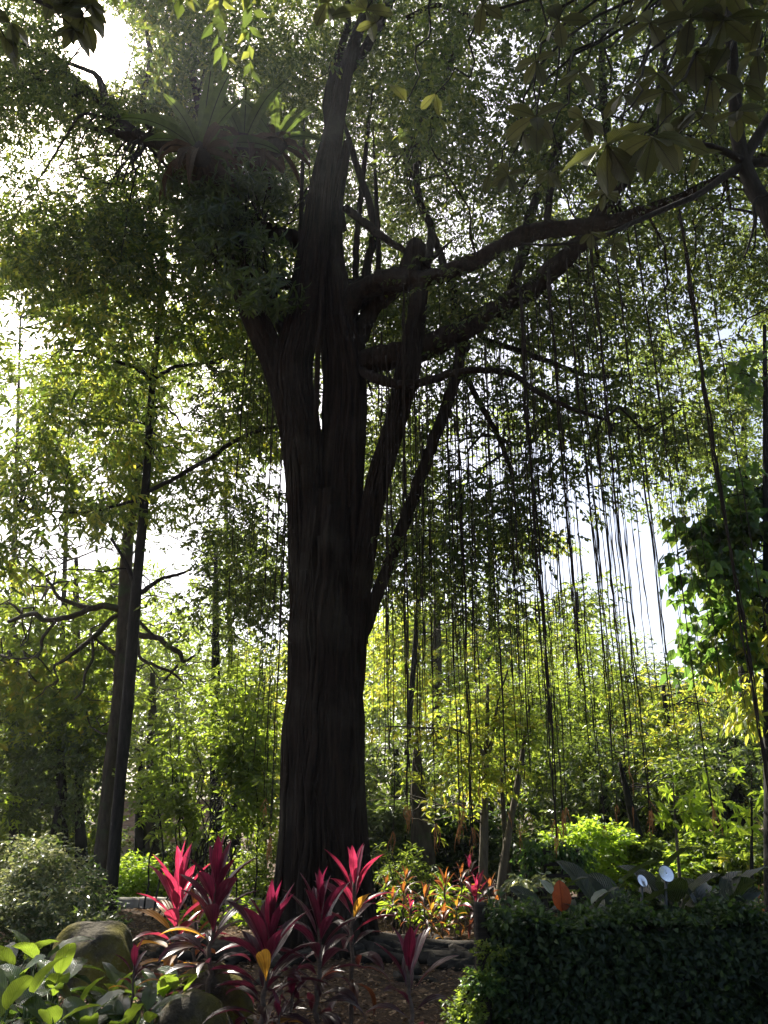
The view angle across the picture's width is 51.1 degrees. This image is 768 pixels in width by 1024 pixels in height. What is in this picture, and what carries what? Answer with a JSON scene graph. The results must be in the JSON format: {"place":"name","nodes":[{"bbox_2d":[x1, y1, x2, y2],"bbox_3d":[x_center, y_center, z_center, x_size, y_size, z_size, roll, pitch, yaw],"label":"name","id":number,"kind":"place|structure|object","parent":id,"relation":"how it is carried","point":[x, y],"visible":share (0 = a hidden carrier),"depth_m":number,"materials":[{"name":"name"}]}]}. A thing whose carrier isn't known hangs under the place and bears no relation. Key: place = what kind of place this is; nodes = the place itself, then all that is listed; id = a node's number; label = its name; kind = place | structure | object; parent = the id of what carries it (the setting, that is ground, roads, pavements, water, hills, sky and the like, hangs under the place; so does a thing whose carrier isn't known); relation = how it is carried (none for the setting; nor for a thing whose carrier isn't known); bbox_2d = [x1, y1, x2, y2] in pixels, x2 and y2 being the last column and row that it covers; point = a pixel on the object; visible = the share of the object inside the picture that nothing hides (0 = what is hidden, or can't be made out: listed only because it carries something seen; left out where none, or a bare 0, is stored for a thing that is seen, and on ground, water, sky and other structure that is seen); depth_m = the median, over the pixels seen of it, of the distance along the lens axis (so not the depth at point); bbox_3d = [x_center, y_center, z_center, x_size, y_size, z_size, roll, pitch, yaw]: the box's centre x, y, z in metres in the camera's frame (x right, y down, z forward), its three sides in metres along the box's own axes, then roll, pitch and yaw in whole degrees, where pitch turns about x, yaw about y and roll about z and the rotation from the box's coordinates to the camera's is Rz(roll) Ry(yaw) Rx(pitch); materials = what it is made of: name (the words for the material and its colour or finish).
{"place":"outdoors","nodes":[
{"label":"outdoors","id":0,"kind":"place"},
{"bbox_2d":[122,894,576,899],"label":"path","id":1,"kind":"structure","parent":0,"point":[492,897],"depth_m":14.60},
{"bbox_2d":[365,720,423,801],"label":"woodland tree","id":2,"kind":"object","parent":1,"relation":"on","point":[368,754],"visible":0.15,"depth_m":14.72,"materials":[{"name":"green plant"}]},
{"bbox_2d":[0,815,762,1023],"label":"ground","id":3,"kind":"structure","parent":0,"point":[427,1014],"depth_m":7.70,"materials":[{"name":"soil"}]},
{"bbox_2d":[0,975,35,1023],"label":"broad leaved plant","id":4,"kind":"object","parent":3,"relation":"on","point":[12,992],"visible":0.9,"depth_m":4.70,"materials":[{"name":"green plant"}]},
{"bbox_2d":[0,956,66,1023],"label":"broad leaved plant","id":5,"kind":"object","parent":3,"relation":"on","point":[11,972],"visible":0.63,"depth_m":5.08,"materials":[{"name":"green plant"}]},
{"bbox_2d":[0,815,96,875],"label":"bush","id":6,"kind":"object","parent":3,"relation":"on","point":[4,830],"visible":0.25,"depth_m":15.01,"materials":[{"name":"green plant"}]},
{"bbox_2d":[1,991,100,1023],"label":"broad leaved plant","id":7,"kind":"object","parent":3,"relation":"on","point":[35,1005],"visible":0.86,"depth_m":4.80,"materials":[{"name":"green plant"}]},
{"bbox_2d":[0,0,106,68],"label":"leafy bough tree","id":8,"kind":"object","parent":3,"relation":"on","point":[76,23],"visible":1,"depth_m":4.38,"materials":[{"name":"green plant"}]},
{"bbox_2d":[0,724,106,882],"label":"woodland tree","id":9,"kind":"object","parent":3,"relation":"on","point":[57,812],"visible":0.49,"depth_m":14.23,"materials":[{"name":"green plant"}]},
{"bbox_2d":[0,929,106,1007],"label":"broad leaved plant","id":10,"kind":"object","parent":3,"relation":"on","point":[28,948],"visible":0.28,"depth_m":5.97,"materials":[{"name":"green plant"}]},
{"bbox_2d":[0,635,108,890],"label":"woodland tree","id":11,"kind":"object","parent":3,"relation":"on","point":[42,682],"visible":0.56,"depth_m":14.68,"materials":[{"name":"green plant"}]},
{"bbox_2d":[3,943,106,1022],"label":"broad leaved plant","id":12,"kind":"object","parent":3,"relation":"on","point":[66,969],"visible":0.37,"depth_m":5.61,"materials":[{"name":"green plant"}]},
{"bbox_2d":[0,828,120,978],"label":"bush","id":13,"kind":"object","parent":3,"relation":"on","point":[38,909],"visible":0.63,"depth_m":8.52,"materials":[{"name":"green plant"}]},
{"bbox_2d":[0,709,143,865],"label":"woodland tree","id":14,"kind":"object","parent":3,"relation":"on","point":[67,809],"visible":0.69,"depth_m":14.17,"materials":[{"name":"green plant"}]},
{"bbox_2d":[12,718,146,888],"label":"woodland tree","id":15,"kind":"object","parent":3,"relation":"on","point":[80,838],"visible":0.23,"depth_m":14.69,"materials":[{"name":"green plant"}]},
{"bbox_2d":[35,858,138,933],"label":"bush","id":16,"kind":"object","parent":3,"relation":"on","point":[101,882],"visible":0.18,"depth_m":9.82,"materials":[{"name":"green plant"}]},
{"bbox_2d":[49,920,136,995],"bbox_3d":[-2.772,4.481,7.554,0.912,1.135,0.788,-1,-20,4],"label":"boulder","id":17,"kind":"object","parent":3,"relation":"on","point":[110,941],"visible":0.34,"depth_m":7.46,"materials":[{"name":"stone"}]},
{"bbox_2d":[63,990,124,1023],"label":"broad leaved plant","id":18,"kind":"object","parent":3,"relation":"on","point":[71,1003],"visible":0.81,"depth_m":4.91,"materials":[{"name":"green plant"}]},
{"bbox_2d":[67,994,144,1023],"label":"broad leaved plant","id":19,"kind":"object","parent":3,"relation":"on","point":[121,1004],"visible":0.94,"depth_m":4.89,"materials":[{"name":"green plant"}]},
{"bbox_2d":[0,552,220,827],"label":"woodland tree","id":20,"kind":"object","parent":3,"relation":"on","point":[147,670],"visible":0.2,"depth_m":19.75,"materials":[{"name":"green plant"}]},
{"bbox_2d":[0,347,226,752],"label":"woodland tree","id":21,"kind":"object","parent":3,"relation":"on","point":[65,559],"visible":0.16,"depth_m":19.70,"materials":[{"name":"green plant"}]},
{"bbox_2d":[0,456,231,910],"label":"gnarled tree","id":22,"kind":"object","parent":3,"relation":"on","point":[107,612],"visible":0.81,"depth_m":14.79,"materials":[{"name":"green plant"}]},
{"bbox_2d":[42,592,209,821],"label":"woodland tree","id":23,"kind":"object","parent":3,"relation":"on","point":[82,634],"visible":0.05,"depth_m":28.18,"materials":[{"name":"green plant"}]},
{"bbox_2d":[110,938,159,1023],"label":"cordyline","id":24,"kind":"object","parent":3,"relation":"on","point":[137,967],"visible":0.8,"depth_m":5.28,"materials":[{"name":"red plant"}]},
{"bbox_2d":[0,246,284,880],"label":"woodland tree","id":25,"kind":"object","parent":3,"relation":"on","point":[164,602],"visible":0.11,"depth_m":22.74,"materials":[{"name":"green plant"}]},
{"bbox_2d":[98,983,189,1023],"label":"broad leaved plant","id":26,"kind":"object","parent":3,"relation":"on","point":[149,995],"visible":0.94,"depth_m":5.10,"materials":[{"name":"green plant"}]},
{"bbox_2d":[118,848,172,896],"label":"bush","id":27,"kind":"object","parent":3,"relation":"on","point":[134,878],"visible":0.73,"depth_m":13.98,"materials":[{"name":"green plant"}]},
{"bbox_2d":[83,725,209,859],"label":"woodland tree","id":28,"kind":"object","parent":3,"relation":"on","point":[139,838],"visible":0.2,"depth_m":15.77,"materials":[{"name":"green plant"}]},
{"bbox_2d":[54,673,239,865],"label":"woodland tree","id":29,"kind":"object","parent":3,"relation":"on","point":[149,826],"visible":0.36,"depth_m":16.34,"materials":[{"name":"green plant"}]},
{"bbox_2d":[0,0,320,918],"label":"slim tree","id":30,"kind":"object","parent":3,"relation":"on","point":[48,442],"visible":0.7,"depth_m":13.17,"materials":[{"name":"green plant"}]},
{"bbox_2d":[120,797,231,895],"bbox_3d":[-6.751,10.570,24.886,3.660,3.320,3.667,0,-20,0],"label":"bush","id":31,"kind":"object","parent":3,"relation":"on","point":[130,822],"visible":0.06,"depth_m":24.23,"materials":[{"name":"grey plant"}]},
{"bbox_2d":[92,587,262,800],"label":"woodland tree","id":32,"kind":"object","parent":3,"relation":"on","point":[149,650],"visible":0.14,"depth_m":26.50,"materials":[{"name":"green plant"}]},
{"bbox_2d":[132,840,228,997],"bbox_3d":[-1.651,3.403,6.455,0.798,1.445,0.779,0,-20,0],"label":"cordyline","id":33,"kind":"object","parent":3,"relation":"on","point":[172,885],"visible":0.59,"depth_m":6.50,"materials":[{"name":"red plant"}]},
{"bbox_2d":[122,820,245,891],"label":"bush","id":34,"kind":"object","parent":3,"relation":"on","point":[170,852],"visible":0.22,"depth_m":15.95,"materials":[{"name":"green plant"}]},
{"bbox_2d":[84,492,288,874],"bbox_3d":[-3.636,3.676,17.291,5.154,8.453,5.019,0,-20,0],"label":"woodland tree","id":35,"kind":"object","parent":3,"relation":"on","point":[216,659],"visible":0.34,"depth_m":17.40,"materials":[{"name":"green plant"}]},
{"bbox_2d":[154,988,232,1023],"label":"boulder","id":36,"kind":"object","parent":3,"relation":"on","point":[197,1006],"visible":0.84,"depth_m":5.35,"materials":[{"name":"stone"}]},
{"bbox_2d":[112,643,286,920],"bbox_3d":[-2.934,4.121,12.848,3.191,4.282,3.056,0,-20,0],"label":"cane clump","id":37,"kind":"object","parent":3,"relation":"on","point":[247,777],"visible":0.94,"depth_m":12.69,"materials":[{"name":"green plant"}]},
{"bbox_2d":[157,831,258,1023],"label":"cordyline","id":38,"kind":"object","parent":3,"relation":"on","point":[217,886],"visible":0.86,"depth_m":5.91,"materials":[{"name":"red plant"}]},
{"bbox_2d":[176,961,253,1023],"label":"boulder","id":39,"kind":"object","parent":3,"relation":"on","point":[240,998],"visible":0.3,"depth_m":5.93,"materials":[{"name":"stone"}]},
{"bbox_2d":[119,349,322,892],"bbox_3d":[-4.536,1.727,20.095,6.806,14.779,5.119,0,-20,0],"label":"woodland tree","id":40,"kind":"object","parent":3,"relation":"on","point":[237,842],"visible":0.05,"depth_m":20.38,"materials":[{"name":"green plant"}]},
{"bbox_2d":[205,824,277,899],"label":"bush","id":41,"kind":"object","parent":3,"relation":"on","point":[249,870],"visible":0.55,"depth_m":13.67,"materials":[{"name":"green plant"}]},
{"bbox_2d":[203,878,327,1023],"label":"cordyline","id":42,"kind":"object","parent":3,"relation":"on","point":[264,945],"visible":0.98,"depth_m":5.10,"materials":[{"name":"red plant"}]},
{"bbox_2d":[2,906,556,1023],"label":"fallen leaves","id":43,"kind":"object","parent":3,"relation":"on","point":[424,990],"visible":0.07,"depth_m":7.50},
{"bbox_2d":[198,624,386,859],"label":"woodland tree","id":44,"kind":"object","parent":3,"relation":"on","point":[278,806],"visible":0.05,"depth_m":27.31,"materials":[{"name":"green plant"}]},
{"bbox_2d":[266,866,366,1023],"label":"cordyline","id":45,"kind":"object","parent":3,"relation":"on","point":[324,917],"visible":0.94,"depth_m":5.59,"materials":[{"name":"red plant"}]},
{"bbox_2d":[303,844,396,1023],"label":"cordyline","id":46,"kind":"object","parent":3,"relation":"on","point":[354,878],"visible":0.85,"depth_m":6.28,"materials":[{"name":"red plant"}]},
{"bbox_2d":[22,896,684,909],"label":"kerb","id":47,"kind":"structure","parent":3,"relation":"on","point":[137,902],"depth_m":13.12,"materials":[{"name":"stone"}]},
{"bbox_2d":[270,631,450,806],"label":"woodland tree","id":48,"kind":"object","parent":3,"relation":"on","point":[376,722],"visible":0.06,"depth_m":26.91,"materials":[{"name":"green plant"}]},
{"bbox_2d":[0,0,767,987],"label":"fig tree","id":49,"kind":"object","parent":3,"relation":"on","point":[340,576],"visible":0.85,"depth_m":11.72,"materials":[{"name":"green plant"}]},
{"bbox_2d":[119,70,280,221],"bbox_3d":[-2.697,-5.452,12.246,2.110,2.030,1.842,-7,-21,19],"label":"nest fern","id":50,"kind":"object","parent":49,"relation":"attached to","point":[201,146],"visible":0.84,"depth_m":12.06,"materials":[{"name":"green plant"}]},
{"bbox_2d":[143,149,310,325],"bbox_3d":[-2.414,-4.214,12.176,2.566,3.599,1.786,-7,-21,19],"label":"perched shrub","id":51,"kind":"object","parent":49,"relation":"attached to","point":[204,213],"visible":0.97,"depth_m":11.86,"materials":[{"name":"green plant"}]},
{"bbox_2d":[212,81,303,196],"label":"nest fern","id":52,"kind":"object","parent":49,"relation":"attached to","point":[246,121],"visible":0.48,"depth_m":12.53,"materials":[{"name":"green plant"}]},
{"bbox_2d":[235,76,321,185],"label":"nest fern","id":53,"kind":"object","parent":49,"relation":"attached to","point":[284,133],"visible":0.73,"depth_m":12.72,"materials":[{"name":"green plant"}]},
{"bbox_2d":[366,787,444,912],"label":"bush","id":54,"kind":"object","parent":3,"relation":"on","point":[380,825],"visible":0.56,"depth_m":12.75,"materials":[{"name":"green plant"}]},
{"bbox_2d":[370,840,451,928],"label":"bush","id":55,"kind":"object","parent":3,"relation":"on","point":[391,876],"visible":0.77,"depth_m":11.65,"materials":[{"name":"green plant"}]},
{"bbox_2d":[365,920,458,1023],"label":"cordyline","id":56,"kind":"object","parent":3,"relation":"on","point":[411,945],"visible":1,"depth_m":5.11,"materials":[{"name":"red plant"}]},
{"bbox_2d":[376,873,481,933],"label":"bush","id":57,"kind":"object","parent":3,"relation":"on","point":[415,921],"visible":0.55,"depth_m":10.76,"materials":[{"name":"orange plant"}]},
{"bbox_2d":[363,630,500,807],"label":"woodland tree","id":58,"kind":"object","parent":3,"relation":"on","point":[403,739],"visible":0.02,"depth_m":30.28,"materials":[{"name":"green plant"}]},
{"bbox_2d":[396,720,481,921],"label":"woodland tree","id":59,"kind":"object","parent":3,"relation":"on","point":[421,835],"visible":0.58,"depth_m":12.39,"materials":[{"name":"green plant"}]},
{"bbox_2d":[365,744,514,871],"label":"woodland tree","id":60,"kind":"object","parent":3,"relation":"on","point":[398,782],"visible":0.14,"depth_m":14.74,"materials":[{"name":"green plant"}]},
{"bbox_2d":[363,571,543,889],"bbox_3d":[1.401,5.367,19.682,5.574,8.078,5.575,0,-20,0],"label":"woodland tree","id":61,"kind":"object","parent":3,"relation":"on","point":[438,667],"visible":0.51,"depth_m":20.05,"materials":[{"name":"green plant"}]},
{"bbox_2d":[365,668,558,902],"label":"young tree","id":62,"kind":"object","parent":3,"relation":"on","point":[485,789],"visible":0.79,"depth_m":11.57,"materials":[{"name":"green plant"}]},
{"bbox_2d":[364,398,569,800],"bbox_3d":[1.781,2.159,17.629,6.253,11.527,4.340,0,-20,0],"label":"woodland tree","id":63,"kind":"object","parent":3,"relation":"on","point":[411,686],"visible":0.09,"depth_m":17.61,"materials":[{"name":"green plant"}]},
{"bbox_2d":[402,790,540,908],"bbox_3d":[1.383,5.692,13.617,2.695,1.882,1.743,0,-20,0],"label":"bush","id":64,"kind":"object","parent":3,"relation":"on","point":[462,849],"visible":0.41,"depth_m":13.28,"materials":[{"name":"green plant"}]},
{"bbox_2d":[439,938,513,1023],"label":"creeper","id":65,"kind":"object","parent":3,"relation":"on","point":[479,983],"visible":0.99,"depth_m":5.66,"materials":[{"name":"green plant"}]},
{"bbox_2d":[399,598,580,856],"bbox_3d":[3.288,8.031,28.024,6.747,10.526,7.168,0,-20,0],"label":"woodland tree","id":66,"kind":"object","parent":3,"relation":"on","point":[486,676],"visible":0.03,"depth_m":27.82,"materials":[{"name":"green plant"}]},
{"bbox_2d":[366,516,629,895],"bbox_3d":[3.025,4.871,21.820,7.767,11.184,4.784,0,-20,0],"label":"woodland tree","id":67,"kind":"object","parent":3,"relation":"on","point":[532,656],"visible":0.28,"depth_m":21.85,"materials":[{"name":"green plant"}]},
{"bbox_2d":[457,723,561,905],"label":"young tree","id":68,"kind":"object","parent":3,"relation":"on","point":[503,813],"visible":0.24,"depth_m":12.48,"materials":[{"name":"green plant"}]},
{"bbox_2d":[401,660,645,858],"bbox_3d":[2.928,5.081,15.628,5.219,4.475,3.986,0,-20,0],"label":"woodland tree","id":69,"kind":"object","parent":3,"relation":"on","point":[600,702],"visible":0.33,"depth_m":15.52,"materials":[{"name":"green plant"}]},
{"bbox_2d":[444,604,617,866],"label":"woodland tree","id":70,"kind":"object","parent":3,"relation":"on","point":[496,816],"visible":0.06,"depth_m":27.15,"materials":[{"name":"green plant"}]},
{"bbox_2d":[467,655,597,909],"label":"young tree","id":71,"kind":"object","parent":3,"relation":"on","point":[503,867],"visible":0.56,"depth_m":12.29,"materials":[{"name":"green plant"}]},
{"bbox_2d":[499,871,565,910],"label":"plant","id":72,"kind":"object","parent":3,"relation":"on","point":[529,885],"visible":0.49,"depth_m":9.17,"materials":[{"name":"green plant"}]},
{"bbox_2d":[313,0,767,260],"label":"leaf tree","id":73,"kind":"object","parent":3,"relation":"on","point":[657,152],"visible":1,"depth_m":4.56,"materials":[{"name":"green plant"}]},
{"bbox_2d":[488,816,594,908],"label":"bush","id":74,"kind":"object","parent":3,"relation":"on","point":[515,869],"visible":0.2,"depth_m":12.99,"materials":[{"name":"green plant"}]},
{"bbox_2d":[509,839,600,912],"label":"shrub","id":75,"kind":"object","parent":3,"relation":"on","point":[541,852],"visible":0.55,"depth_m":10.19,"materials":[{"name":"green plant"}]},
{"bbox_2d":[447,591,697,811],"bbox_3d":[4.378,4.972,17.735,6.117,6.670,4.785,4,-20,-12],"label":"woodland tree","id":76,"kind":"object","parent":3,"relation":"on","point":[599,686],"visible":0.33,"depth_m":17.59,"materials":[{"name":"green plant"}]},
{"bbox_2d":[537,814,642,906],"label":"bush","id":77,"kind":"object","parent":3,"relation":"on","point":[598,841],"visible":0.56,"depth_m":11.90,"materials":[{"name":"green plant"}]},
{"bbox_2d":[538,878,648,911],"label":"rust leaved plant","id":78,"kind":"object","parent":3,"relation":"on","point":[561,895],"visible":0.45,"depth_m":6.61,"materials":[{"name":"orange plant"}]},
{"bbox_2d":[532,860,661,949],"bbox_3d":[1.936,3.511,6.627,1.305,1.186,1.194,13,-24,-32],"label":"leaved plant","id":79,"kind":"object","parent":3,"relation":"on","point":[574,871],"visible":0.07,"depth_m":6.99,"materials":[{"name":"green plant"}]},
{"bbox_2d":[510,742,716,871],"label":"woodland tree","id":80,"kind":"object","parent":3,"relation":"on","point":[609,806],"visible":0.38,"depth_m":13.83,"materials":[{"name":"green plant"}]},
{"bbox_2d":[555,694,674,884],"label":"woodland tree","id":81,"kind":"object","parent":3,"relation":"on","point":[620,751],"visible":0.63,"depth_m":13.99,"materials":[{"name":"green plant"}]},
{"bbox_2d":[472,879,767,1023],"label":"hedge","id":82,"kind":"object","parent":3,"relation":"on","point":[581,964],"visible":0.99,"depth_m":5.84,"materials":[{"name":"green plant"}]},
{"bbox_2d":[542,657,732,891],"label":"woodland tree","id":83,"kind":"object","parent":3,"relation":"on","point":[657,675],"visible":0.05,"depth_m":20.79,"materials":[{"name":"green plant"}]},
{"bbox_2d":[587,872,718,1011],"bbox_3d":[1.961,3.480,6.398,1.448,1.084,1.114,0,-20,0],"label":"leaved plant","id":84,"kind":"object","parent":3,"relation":"on","point":[599,881],"visible":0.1,"depth_m":6.68,"materials":[{"name":"green plant"}]},
{"bbox_2d":[599,828,713,907],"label":"bush","id":85,"kind":"object","parent":3,"relation":"on","point":[637,852],"visible":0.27,"depth_m":11.91,"materials":[{"name":"green plant"}]},
{"bbox_2d":[616,865,719,907],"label":"leaved plant","id":86,"kind":"object","parent":3,"relation":"on","point":[673,896],"visible":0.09,"depth_m":6.80,"materials":[{"name":"green plant"}]},
{"bbox_2d":[578,658,762,845],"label":"woodland tree","id":87,"kind":"object","parent":3,"relation":"on","point":[663,704],"visible":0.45,"depth_m":14.95,"materials":[{"name":"green plant"}]},
{"bbox_2d":[618,752,748,850],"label":"woodland tree","id":88,"kind":"object","parent":3,"relation":"on","point":[635,824],"visible":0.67,"depth_m":12.34,"materials":[{"name":"green plant"}]},
{"bbox_2d":[601,310,767,835],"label":"woodland tree","id":89,"kind":"object","parent":3,"relation":"on","point":[744,437],"visible":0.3,"depth_m":17.10,"materials":[{"name":"green plant"}]},
{"bbox_2d":[650,770,726,905],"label":"young tree","id":90,"kind":"object","parent":3,"relation":"on","point":[694,813],"visible":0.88,"depth_m":10.70,"materials":[{"name":"green plant"}]},
{"bbox_2d":[626,736,763,849],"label":"woodland tree","id":91,"kind":"object","parent":3,"relation":"on","point":[732,793],"visible":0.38,"depth_m":12.90,"materials":[{"name":"green plant"}]},
{"bbox_2d":[634,702,762,836],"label":"woodland tree","id":92,"kind":"object","parent":3,"relation":"on","point":[714,749],"visible":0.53,"depth_m":12.92,"materials":[{"name":"green plant"}]},
{"bbox_2d":[652,869,761,1001],"bbox_3d":[2.778,3.552,6.604,1.316,1.109,1.062,16,-26,-38],"label":"leaved plant","id":93,"kind":"object","parent":3,"relation":"on","point":[752,893],"visible":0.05,"depth_m":6.84,"materials":[{"name":"green plant"}]},
{"bbox_2d":[654,826,762,897],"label":"bush","id":94,"kind":"object","parent":3,"relation":"on","point":[703,844],"visible":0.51,"depth_m":11.31,"materials":[{"name":"green plant"}]},
{"bbox_2d":[657,324,767,912],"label":"woodland tree","id":95,"kind":"object","parent":3,"relation":"on","point":[756,500],"visible":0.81,"depth_m":9.87,"materials":[{"name":"green plant"}]},
{"bbox_2d":[669,700,762,825],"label":"woodland tree","id":96,"kind":"object","parent":3,"relation":"on","point":[741,797],"visible":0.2,"depth_m":13.50,"materials":[{"name":"green plant"}]},
{"bbox_2d":[682,870,762,1002],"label":"leaved plant","id":97,"kind":"object","parent":3,"relation":"on","point":[726,882],"visible":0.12,"depth_m":6.56,"materials":[{"name":"green plant"}]},
{"bbox_2d":[689,603,767,744],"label":"woodland tree","id":98,"kind":"object","parent":3,"relation":"on","point":[736,714],"visible":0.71,"depth_m":9.45,"materials":[{"name":"green plant"}]},
{"bbox_2d":[709,760,763,885],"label":"young tree","id":99,"kind":"object","parent":3,"relation":"on","point":[747,814],"visible":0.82,"depth_m":10.28,"materials":[{"name":"green plant"}]},
{"bbox_2d":[710,828,763,911],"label":"bush","id":100,"kind":"object","parent":3,"relation":"on","point":[724,862],"visible":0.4,"depth_m":10.87,"materials":[{"name":"green plant"}]},
{"bbox_2d":[0,0,767,814],"label":"sky","id":101,"kind":"structure","parent":0,"point":[106,61],"materials":[{"name":"white"}]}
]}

